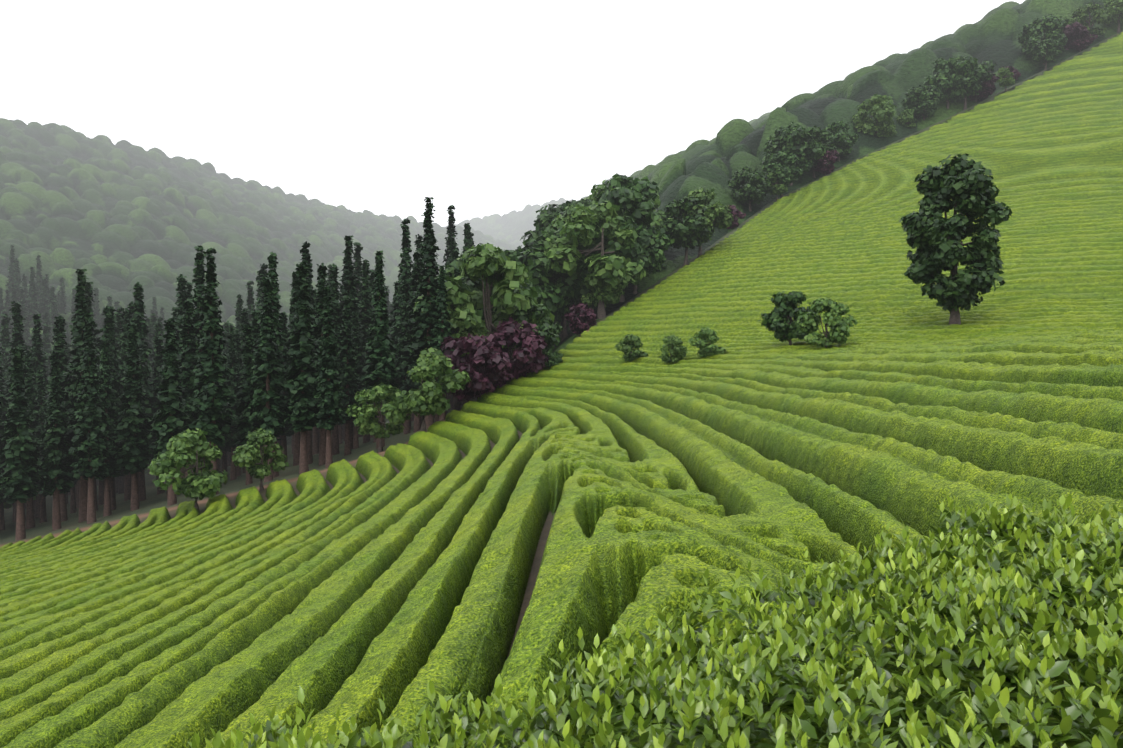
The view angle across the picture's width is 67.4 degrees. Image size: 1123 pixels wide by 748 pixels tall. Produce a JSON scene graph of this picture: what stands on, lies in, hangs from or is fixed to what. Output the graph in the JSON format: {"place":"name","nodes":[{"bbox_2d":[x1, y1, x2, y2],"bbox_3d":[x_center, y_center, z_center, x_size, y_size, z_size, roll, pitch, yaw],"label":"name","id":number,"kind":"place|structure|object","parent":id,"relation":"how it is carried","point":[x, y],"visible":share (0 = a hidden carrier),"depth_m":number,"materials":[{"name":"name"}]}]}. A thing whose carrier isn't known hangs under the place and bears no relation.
{"place":"outdoors","nodes":[
{"label":"outdoors","id":0,"kind":"place"},
{"bbox_2d":[0,0,1024,226],"label":"sky","id":1,"kind":"structure","parent":0,"point":[481,108],"materials":[{"name":"white"}]},
{"bbox_2d":[0,31,1122,659],"bbox_3d":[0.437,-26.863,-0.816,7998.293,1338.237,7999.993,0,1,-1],"label":"ground","id":2,"kind":"structure","parent":0,"point":[232,489],"depth_m":75.89,"materials":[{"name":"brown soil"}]},
{"bbox_2d":[0,353,11,483],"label":"cedar","id":3,"kind":"object","parent":2,"relation":"on","point":[3,409],"visible":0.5,"depth_m":83.53,"materials":[{"name":"green plant"}]},
{"bbox_2d":[0,313,11,360],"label":"cedar","id":4,"kind":"object","parent":2,"relation":"on","point":[4,336],"visible":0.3,"depth_m":124.44,"materials":[{"name":"green plant"}]},
{"bbox_2d":[3,301,33,521],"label":"cedar","id":5,"kind":"object","parent":2,"relation":"on","point":[16,339],"visible":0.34,"depth_m":93.99,"materials":[{"name":"green plant"}]},
{"bbox_2d":[0,346,48,540],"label":"cedar","id":6,"kind":"object","parent":2,"relation":"on","point":[20,478],"visible":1,"depth_m":70.36,"materials":[{"name":"green plant"}]},
{"bbox_2d":[4,353,44,528],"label":"cedar","id":7,"kind":"object","parent":2,"relation":"on","point":[30,515],"visible":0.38,"depth_m":82.03,"materials":[{"name":"green plant"}]},
{"bbox_2d":[25,267,42,327],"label":"cedar","id":8,"kind":"object","parent":2,"relation":"on","point":[32,307],"visible":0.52,"depth_m":206.49,"materials":[{"name":"green plant"}]},
{"bbox_2d":[28,314,48,517],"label":"cedar","id":9,"kind":"object","parent":2,"relation":"on","point":[37,358],"visible":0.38,"depth_m":93.85,"materials":[{"name":"green plant"}]},
{"bbox_2d":[34,369,48,522],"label":"cedar","id":10,"kind":"object","parent":2,"relation":"on","point":[41,390],"visible":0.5,"depth_m":86.12,"materials":[{"name":"green plant"}]},
{"bbox_2d":[38,276,48,327],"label":"cedar","id":11,"kind":"object","parent":2,"relation":"on","point":[43,306],"visible":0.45,"depth_m":212.21,"materials":[{"name":"green plant"}]},
{"bbox_2d":[33,351,78,529],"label":"cedar","id":12,"kind":"object","parent":2,"relation":"on","point":[54,439],"visible":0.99,"depth_m":72.77,"materials":[{"name":"green plant"}]},
{"bbox_2d":[37,316,75,521],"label":"cedar","id":13,"kind":"object","parent":2,"relation":"on","point":[59,340],"visible":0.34,"depth_m":81.70,"materials":[{"name":"green plant"}]},
{"bbox_2d":[60,269,105,522],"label":"cedar","id":14,"kind":"object","parent":2,"relation":"on","point":[69,394],"visible":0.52,"depth_m":75.07,"materials":[{"name":"green plant"}]},
{"bbox_2d":[72,282,100,420],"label":"cedar","id":15,"kind":"object","parent":2,"relation":"on","point":[89,298],"visible":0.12,"depth_m":90.76,"materials":[{"name":"green plant"}]},
{"bbox_2d":[68,312,109,523],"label":"cedar","id":16,"kind":"object","parent":2,"relation":"on","point":[89,467],"visible":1,"depth_m":70.75,"materials":[{"name":"green plant"}]},
{"bbox_2d":[94,337,122,516],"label":"cedar","id":17,"kind":"object","parent":2,"relation":"on","point":[107,393],"visible":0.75,"depth_m":75.41,"materials":[{"name":"green plant"}]},
{"bbox_2d":[98,305,124,503],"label":"cedar","id":18,"kind":"object","parent":2,"relation":"on","point":[107,330],"visible":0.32,"depth_m":83.68,"materials":[{"name":"green plant"}]},
{"bbox_2d":[101,351,128,510],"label":"cedar","id":19,"kind":"object","parent":2,"relation":"on","point":[118,400],"visible":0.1,"depth_m":81.70,"materials":[{"name":"green plant"}]},
{"bbox_2d":[115,307,124,493],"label":"cedar","id":20,"kind":"object","parent":2,"relation":"on","point":[118,341],"visible":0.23,"depth_m":106.44,"materials":[{"name":"green plant"}]},
{"bbox_2d":[118,308,131,500],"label":"cedar","id":21,"kind":"object","parent":2,"relation":"on","point":[123,356],"visible":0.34,"depth_m":91.98,"materials":[{"name":"green plant"}]},
{"bbox_2d":[110,322,155,510],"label":"cedar","id":22,"kind":"object","parent":2,"relation":"on","point":[132,451],"visible":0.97,"depth_m":74.19,"materials":[{"name":"green plant"}]},
{"bbox_2d":[124,282,158,500],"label":"cedar","id":23,"kind":"object","parent":2,"relation":"on","point":[138,316],"visible":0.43,"depth_m":86.01,"materials":[{"name":"green plant"}]},
{"bbox_2d":[149,337,164,494],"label":"cedar","id":24,"kind":"object","parent":2,"relation":"on","point":[158,362],"visible":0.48,"depth_m":90.01,"materials":[{"name":"green plant"}]},
{"bbox_2d":[148,318,193,505],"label":"cedar","id":25,"kind":"object","parent":2,"relation":"on","point":[170,415],"visible":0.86,"depth_m":68.00,"materials":[{"name":"green plant"}]},
{"bbox_2d":[174,274,188,477],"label":"cedar","id":26,"kind":"object","parent":2,"relation":"on","point":[181,295],"visible":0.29,"depth_m":87.65,"materials":[{"name":"green plant"}]},
{"bbox_2d":[147,428,227,511],"bbox_3d":[-25.517,6.811,57.302,4.894,6.198,5.008,0,1,-12],"label":"small tree","id":27,"kind":"object","parent":2,"relation":"on","point":[201,480],"visible":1,"depth_m":56.60,"materials":[{"name":"green plant"}]},
{"bbox_2d":[176,298,200,497],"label":"cedar","id":28,"kind":"object","parent":2,"relation":"on","point":[188,360],"visible":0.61,"depth_m":73.07,"materials":[{"name":"green plant"}]},
{"bbox_2d":[180,245,230,459],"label":"cedar","id":29,"kind":"object","parent":2,"relation":"on","point":[199,271],"visible":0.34,"depth_m":76.30,"materials":[{"name":"green plant"}]},
{"bbox_2d":[182,248,237,496],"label":"cedar","id":30,"kind":"object","parent":2,"relation":"on","point":[211,399],"visible":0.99,"depth_m":66.83,"materials":[{"name":"green plant"}]},
{"bbox_2d":[220,327,241,480],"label":"cedar","id":31,"kind":"object","parent":2,"relation":"on","point":[233,381],"visible":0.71,"depth_m":83.12,"materials":[{"name":"green plant"}]},
{"bbox_2d":[230,330,244,475],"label":"cedar","id":32,"kind":"object","parent":2,"relation":"on","point":[237,344],"visible":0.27,"depth_m":88.12,"materials":[{"name":"green plant"}]},
{"bbox_2d":[232,323,259,484],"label":"cedar","id":33,"kind":"object","parent":2,"relation":"on","point":[243,410],"visible":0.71,"depth_m":70.08,"materials":[{"name":"green plant"}]},
{"bbox_2d":[239,310,261,477],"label":"cedar","id":34,"kind":"object","parent":2,"relation":"on","point":[255,330],"visible":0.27,"depth_m":78.12,"materials":[{"name":"green plant"}]},
{"bbox_2d":[232,428,288,491],"bbox_3d":[-21.366,6.026,58.885,3.251,4.494,4.094,0,1,21],"label":"small tree","id":35,"kind":"object","parent":2,"relation":"on","point":[253,459],"visible":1,"depth_m":58.45,"materials":[{"name":"green plant"}]},
{"bbox_2d":[248,276,286,482],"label":"cedar","id":36,"kind":"object","parent":2,"relation":"on","point":[264,371],"visible":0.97,"depth_m":66.94,"materials":[{"name":"green plant"}]},
{"bbox_2d":[251,252,288,477],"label":"cedar","id":37,"kind":"object","parent":2,"relation":"on","point":[273,275],"visible":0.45,"depth_m":70.61,"materials":[{"name":"green plant"}]},
{"bbox_2d":[278,312,293,465],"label":"cedar","id":38,"kind":"object","parent":2,"relation":"on","point":[288,432],"visible":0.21,"depth_m":85.72,"materials":[{"name":"green plant"}]},
{"bbox_2d":[281,271,299,465],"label":"cedar","id":39,"kind":"object","parent":2,"relation":"on","point":[296,452],"visible":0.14,"depth_m":81.19,"materials":[{"name":"green plant"}]},
{"bbox_2d":[280,262,321,474],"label":"cedar","id":40,"kind":"object","parent":2,"relation":"on","point":[303,376],"visible":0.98,"depth_m":65.53,"materials":[{"name":"green plant"}]},
{"bbox_2d":[283,241,319,463],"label":"cedar","id":41,"kind":"object","parent":2,"relation":"on","point":[304,252],"visible":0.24,"depth_m":77.74,"materials":[{"name":"green plant"}]},
{"bbox_2d":[310,263,341,465],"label":"cedar","id":42,"kind":"object","parent":2,"relation":"on","point":[319,308],"visible":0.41,"depth_m":70.35,"materials":[{"name":"green plant"}]},
{"bbox_2d":[312,286,348,467],"bbox_3d":[-17.745,0.276,64.387,2.646,13.986,2.579,0,1,0],"label":"cedar","id":43,"kind":"object","parent":2,"relation":"on","point":[328,408],"visible":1,"depth_m":64.10,"materials":[{"name":"green plant"}]},
{"bbox_2d":[328,264,345,454],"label":"cedar","id":44,"kind":"object","parent":2,"relation":"on","point":[336,307],"visible":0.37,"depth_m":82.68,"materials":[{"name":"green plant"}]},
{"bbox_2d":[335,295,366,455],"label":"cedar","id":45,"kind":"object","parent":2,"relation":"on","point":[347,361],"visible":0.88,"depth_m":74.80,"materials":[{"name":"green plant"}]},
{"bbox_2d":[336,235,367,448],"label":"cedar","id":46,"kind":"object","parent":2,"relation":"on","point":[348,285],"visible":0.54,"depth_m":83.78,"materials":[{"name":"green plant"}]},
{"bbox_2d":[349,313,365,448],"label":"cedar","id":47,"kind":"object","parent":2,"relation":"on","point":[356,340],"visible":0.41,"depth_m":82.39,"materials":[{"name":"green plant"}]},
{"bbox_2d":[353,242,363,437],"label":"cedar","id":48,"kind":"object","parent":2,"relation":"on","point":[357,265],"visible":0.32,"depth_m":107.36,"materials":[{"name":"green plant"}]},
{"bbox_2d":[357,259,374,442],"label":"cedar","id":49,"kind":"object","parent":2,"relation":"on","point":[366,310],"visible":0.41,"depth_m":89.08,"materials":[{"name":"green plant"}]},
{"bbox_2d":[345,384,411,452],"bbox_3d":[-13.556,3.352,63.104,4.848,5.323,3.850,1,1,23],"label":"small tree","id":50,"kind":"object","parent":2,"relation":"on","point":[367,421],"visible":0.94,"depth_m":62.62,"materials":[{"name":"green plant"}]},
{"bbox_2d":[360,250,399,448],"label":"cedar","id":51,"kind":"object","parent":2,"relation":"on","point":[382,370],"visible":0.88,"depth_m":69.55,"materials":[{"name":"green plant"}]},
{"bbox_2d":[385,218,413,431],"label":"cedar","id":52,"kind":"object","parent":2,"relation":"on","point":[405,268],"visible":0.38,"depth_m":86.96,"materials":[{"name":"green plant"}]},
{"bbox_2d":[394,280,410,434],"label":"cedar","id":53,"kind":"object","parent":2,"relation":"on","point":[405,317],"visible":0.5,"depth_m":80.83,"materials":[{"name":"green plant"}]},
{"bbox_2d":[398,250,426,431],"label":"cedar","id":54,"kind":"object","parent":2,"relation":"on","point":[405,366],"visible":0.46,"depth_m":79.47,"materials":[{"name":"green plant"}]},
{"bbox_2d":[407,197,445,428],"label":"cedar","id":55,"kind":"object","parent":2,"relation":"on","point":[427,281],"visible":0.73,"depth_m":71.15,"materials":[{"name":"green plant"}]},
{"bbox_2d":[393,347,470,431],"bbox_3d":[-9.713,1.278,62.528,5.189,6.572,5.310,-1,2,-31],"label":"small tree","id":56,"kind":"object","parent":2,"relation":"on","point":[428,398],"visible":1,"depth_m":60.94,"materials":[{"name":"green plant"}]},
{"bbox_2d":[430,266,453,420],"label":"cedar","id":57,"kind":"object","parent":2,"relation":"on","point":[441,324],"visible":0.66,"depth_m":69.33,"materials":[{"name":"green plant"}]},
{"bbox_2d":[443,205,458,265],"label":"cedar","id":58,"kind":"object","parent":2,"relation":"on","point":[450,228],"visible":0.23,"depth_m":111.75,"materials":[{"name":"green plant"}]},
{"bbox_2d":[412,304,503,410],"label":"valley tree","id":59,"kind":"object","parent":2,"relation":"on","point":[462,318],"visible":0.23,"depth_m":71.49,"materials":[{"name":"green plant"}]},
{"bbox_2d":[440,333,510,401],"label":"bush","id":60,"kind":"object","parent":2,"relation":"on","point":[479,384],"visible":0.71,"depth_m":66.38,"materials":[{"name":"purple plant"}]},
{"bbox_2d":[421,260,542,398],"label":"valley tree","id":61,"kind":"object","parent":2,"relation":"on","point":[469,282],"visible":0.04,"depth_m":81.44,"materials":[{"name":"green plant"}]},
{"bbox_2d":[413,242,554,392],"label":"valley tree","id":62,"kind":"object","parent":2,"relation":"on","point":[494,266],"visible":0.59,"depth_m":73.89,"materials":[{"name":"green plant"}]},
{"bbox_2d":[457,338,512,388],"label":"bush","id":63,"kind":"object","parent":2,"relation":"on","point":[500,379],"visible":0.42,"depth_m":67.76,"materials":[{"name":"purple plant"}]},
{"bbox_2d":[478,317,548,378],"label":"bush","id":64,"kind":"object","parent":2,"relation":"on","point":[529,356],"visible":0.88,"depth_m":70.56,"materials":[{"name":"purple plant"}]},
{"bbox_2d":[502,247,568,322],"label":"valley tree","id":65,"kind":"object","parent":2,"relation":"on","point":[554,302],"visible":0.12,"depth_m":94.45,"materials":[{"name":"green plant"}]},
{"bbox_2d":[512,304,562,352],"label":"bush","id":66,"kind":"object","parent":2,"relation":"on","point":[550,330],"visible":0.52,"depth_m":73.51,"materials":[{"name":"green plant"}]},
{"bbox_2d":[520,200,591,245],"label":"valley tree","id":67,"kind":"object","parent":2,"relation":"on","point":[545,217],"visible":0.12,"depth_m":112.72,"materials":[{"name":"green plant"}]},
{"bbox_2d":[0,32,1122,747],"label":"tea hedges","id":68,"kind":"object","parent":2,"relation":"on","point":[654,482],"visible":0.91,"depth_m":22.67,"materials":[{"name":"green plant"}]},
{"bbox_2d":[0,0,1122,473],"bbox_3d":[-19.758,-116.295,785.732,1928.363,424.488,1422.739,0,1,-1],"label":"forested hills","id":69,"kind":"structure","parent":2,"relation":"on","point":[120,220],"depth_m":316.72,"materials":[{"name":"green plant"}]},
{"bbox_2d":[517,232,607,340],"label":"valley tree","id":70,"kind":"object","parent":2,"relation":"on","point":[571,294],"visible":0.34,"depth_m":95.67,"materials":[{"name":"green plant"}]},
{"bbox_2d":[564,303,596,336],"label":"shrub","id":71,"kind":"object","parent":2,"relation":"on","point":[587,314],"visible":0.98,"depth_m":89.35,"materials":[{"name":"purple plant"}]},
{"bbox_2d":[542,219,636,287],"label":"valley tree","id":72,"kind":"object","parent":2,"relation":"on","point":[611,245],"visible":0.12,"depth_m":95.79,"materials":[{"name":"green plant"}]},
{"bbox_2d":[542,199,645,318],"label":"valley tree","id":73,"kind":"object","parent":2,"relation":"on","point":[604,270],"visible":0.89,"depth_m":93.26,"materials":[{"name":"green plant"}]},
{"bbox_2d":[581,267,627,306],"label":"tree","id":74,"kind":"object","parent":2,"relation":"on","point":[606,295],"visible":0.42,"depth_m":94.45,"materials":[{"name":"green plant"}]},
{"bbox_2d":[586,185,661,301],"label":"valley tree","id":75,"kind":"object","parent":2,"relation":"on","point":[633,202],"visible":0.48,"depth_m":98.09,"materials":[{"name":"green plant"}]},
{"bbox_2d":[589,179,671,219],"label":"valley tree","id":76,"kind":"object","parent":2,"relation":"on","point":[599,188],"visible":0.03,"depth_m":119.43,"materials":[{"name":"green plant"}]},
{"bbox_2d":[614,333,647,361],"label":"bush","id":77,"kind":"object","parent":2,"relation":"on","point":[631,345],"visible":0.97,"depth_m":66.72,"materials":[{"name":"green plant"}]},
{"bbox_2d":[603,173,668,240],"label":"valley tree","id":78,"kind":"object","parent":2,"relation":"on","point":[648,188],"visible":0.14,"depth_m":110.26,"materials":[{"name":"green plant"}]},
{"bbox_2d":[631,217,674,293],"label":"tree","id":79,"kind":"object","parent":2,"relation":"on","point":[657,264],"visible":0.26,"depth_m":100.36,"materials":[{"name":"green plant"}]},
{"bbox_2d":[659,335,687,362],"bbox_3d":[8.503,-1.515,63.069,2.071,2.863,2.607,1,1,21],"label":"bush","id":80,"kind":"object","parent":2,"relation":"on","point":[677,352],"visible":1,"depth_m":62.40,"materials":[{"name":"green plant"}]},
{"bbox_2d":[659,196,711,265],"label":"tree","id":81,"kind":"object","parent":2,"relation":"on","point":[683,232],"visible":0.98,"depth_m":107.32,"materials":[{"name":"green plant"}]},
{"bbox_2d":[672,186,733,257],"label":"tree","id":82,"kind":"object","parent":2,"relation":"on","point":[718,215],"visible":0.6,"depth_m":109.31,"materials":[{"name":"green plant"}]},
{"bbox_2d":[688,327,725,357],"bbox_3d":[10.606,-1.940,61.074,2.410,3.052,2.466,-1,2,-31],"label":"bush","id":83,"kind":"object","parent":2,"relation":"on","point":[705,336],"visible":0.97,"depth_m":60.74,"materials":[{"name":"green plant"}]},
{"bbox_2d":[727,166,771,211],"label":"tree","id":84,"kind":"object","parent":2,"relation":"on","point":[756,188],"visible":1,"depth_m":128.95,"materials":[{"name":"green plant"}]},
{"bbox_2d":[762,150,802,198],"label":"tree","id":85,"kind":"object","parent":2,"relation":"on","point":[786,174],"visible":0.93,"depth_m":130.82,"materials":[{"name":"green plant"}]},
{"bbox_2d":[758,291,818,344],"bbox_3d":[15.920,-3.405,58.606,4.131,4.781,3.633,1,1,28],"label":"shrub","id":86,"kind":"object","parent":2,"relation":"on","point":[780,321],"visible":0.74,"depth_m":58.04,"materials":[{"name":"green plant"}]},
{"bbox_2d":[759,122,825,185],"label":"tree","id":87,"kind":"object","parent":2,"relation":"on","point":[789,138],"visible":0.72,"depth_m":136.42,"materials":[{"name":"green plant"}]},
{"bbox_2d":[798,125,837,177],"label":"tree","id":88,"kind":"object","parent":2,"relation":"on","point":[823,136],"visible":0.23,"depth_m":139.18,"materials":[{"name":"green plant"}]},
{"bbox_2d":[813,150,838,175],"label":"shrub","id":89,"kind":"object","parent":2,"relation":"on","point":[821,166],"visible":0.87,"depth_m":138.51,"materials":[{"name":"purple plant"}]},
{"bbox_2d":[795,297,857,347],"bbox_3d":[17.124,-2.913,54.756,3.817,4.191,3.032,1,2,39],"label":"shrub","id":90,"kind":"object","parent":2,"relation":"on","point":[836,333],"visible":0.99,"depth_m":54.17,"materials":[{"name":"green plant"}]},
{"bbox_2d":[821,121,858,160],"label":"tree","id":91,"kind":"object","parent":2,"relation":"on","point":[842,140],"visible":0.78,"depth_m":143.41,"materials":[{"name":"green plant"}]},
{"bbox_2d":[617,584,1122,747],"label":"bush","id":92,"kind":"object","parent":2,"relation":"on","point":[891,668],"visible":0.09,"depth_m":2.54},
{"bbox_2d":[187,493,1122,747],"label":"tea bushes","id":93,"kind":"object","parent":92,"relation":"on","point":[757,667],"visible":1,"depth_m":2.56,"materials":[{"name":"green plant"}]},
{"bbox_2d":[851,94,896,135],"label":"tree","id":94,"kind":"object","parent":2,"relation":"on","point":[880,107],"visible":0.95,"depth_m":149.39,"materials":[{"name":"green plant"}]},
{"bbox_2d":[901,85,943,119],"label":"tree","id":95,"kind":"object","parent":2,"relation":"on","point":[922,101],"visible":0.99,"depth_m":151.75,"materials":[{"name":"green plant"}]},
{"bbox_2d":[923,57,973,108],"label":"tree","id":96,"kind":"object","parent":2,"relation":"on","point":[942,73],"visible":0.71,"depth_m":153.39,"materials":[{"name":"green plant"}]},
{"bbox_2d":[899,153,1011,324],"bbox_3d":[27.445,-8.929,58.953,7.400,12.915,6.512,1,2,37],"label":"tree","id":97,"kind":"object","parent":2,"relation":"on","point":[935,237],"visible":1,"depth_m":57.79,"materials":[{"name":"green plant"}]},
{"bbox_2d":[942,55,995,109],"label":"tree","id":98,"kind":"object","parent":2,"relation":"on","point":[971,85],"visible":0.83,"depth_m":151.98,"materials":[{"name":"green plant"}]},
{"bbox_2d":[969,71,999,102],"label":"shrub","id":99,"kind":"object","parent":2,"relation":"on","point":[990,89],"visible":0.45,"depth_m":154.76,"materials":[{"name":"purple plant"}]},
{"bbox_2d":[995,67,1014,90],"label":"tree","id":100,"kind":"object","parent":2,"relation":"on","point":[1006,73],"visible":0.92,"depth_m":154.51,"materials":[{"name":"green plant"}]},
{"bbox_2d":[1017,14,1069,64],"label":"tree","id":101,"kind":"object","parent":2,"relation":"on","point":[1050,25],"visible":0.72,"depth_m":162.62,"materials":[{"name":"green plant"}]},
{"bbox_2d":[1030,38,1061,70],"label":"tree","id":102,"kind":"object","parent":2,"relation":"on","point":[1038,53],"visible":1,"depth_m":159.84,"materials":[{"name":"green plant"}]},
{"bbox_2d":[1067,24,1097,51],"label":"shrub","id":103,"kind":"object","parent":2,"relation":"on","point":[1083,42],"visible":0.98,"depth_m":164.82,"materials":[{"name":"purple plant"}]},
{"bbox_2d":[1066,2,1111,36],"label":"tree","id":104,"kind":"object","parent":2,"relation":"on","point":[1098,13],"visible":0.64,"depth_m":167.46,"materials":[{"name":"green plant"}]},
{"bbox_2d":[1101,0,1122,32],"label":"tree","id":105,"kind":"object","parent":2,"relation":"on","point":[1115,7],"visible":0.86,"depth_m":168.89,"materials":[{"name":"green plant"}]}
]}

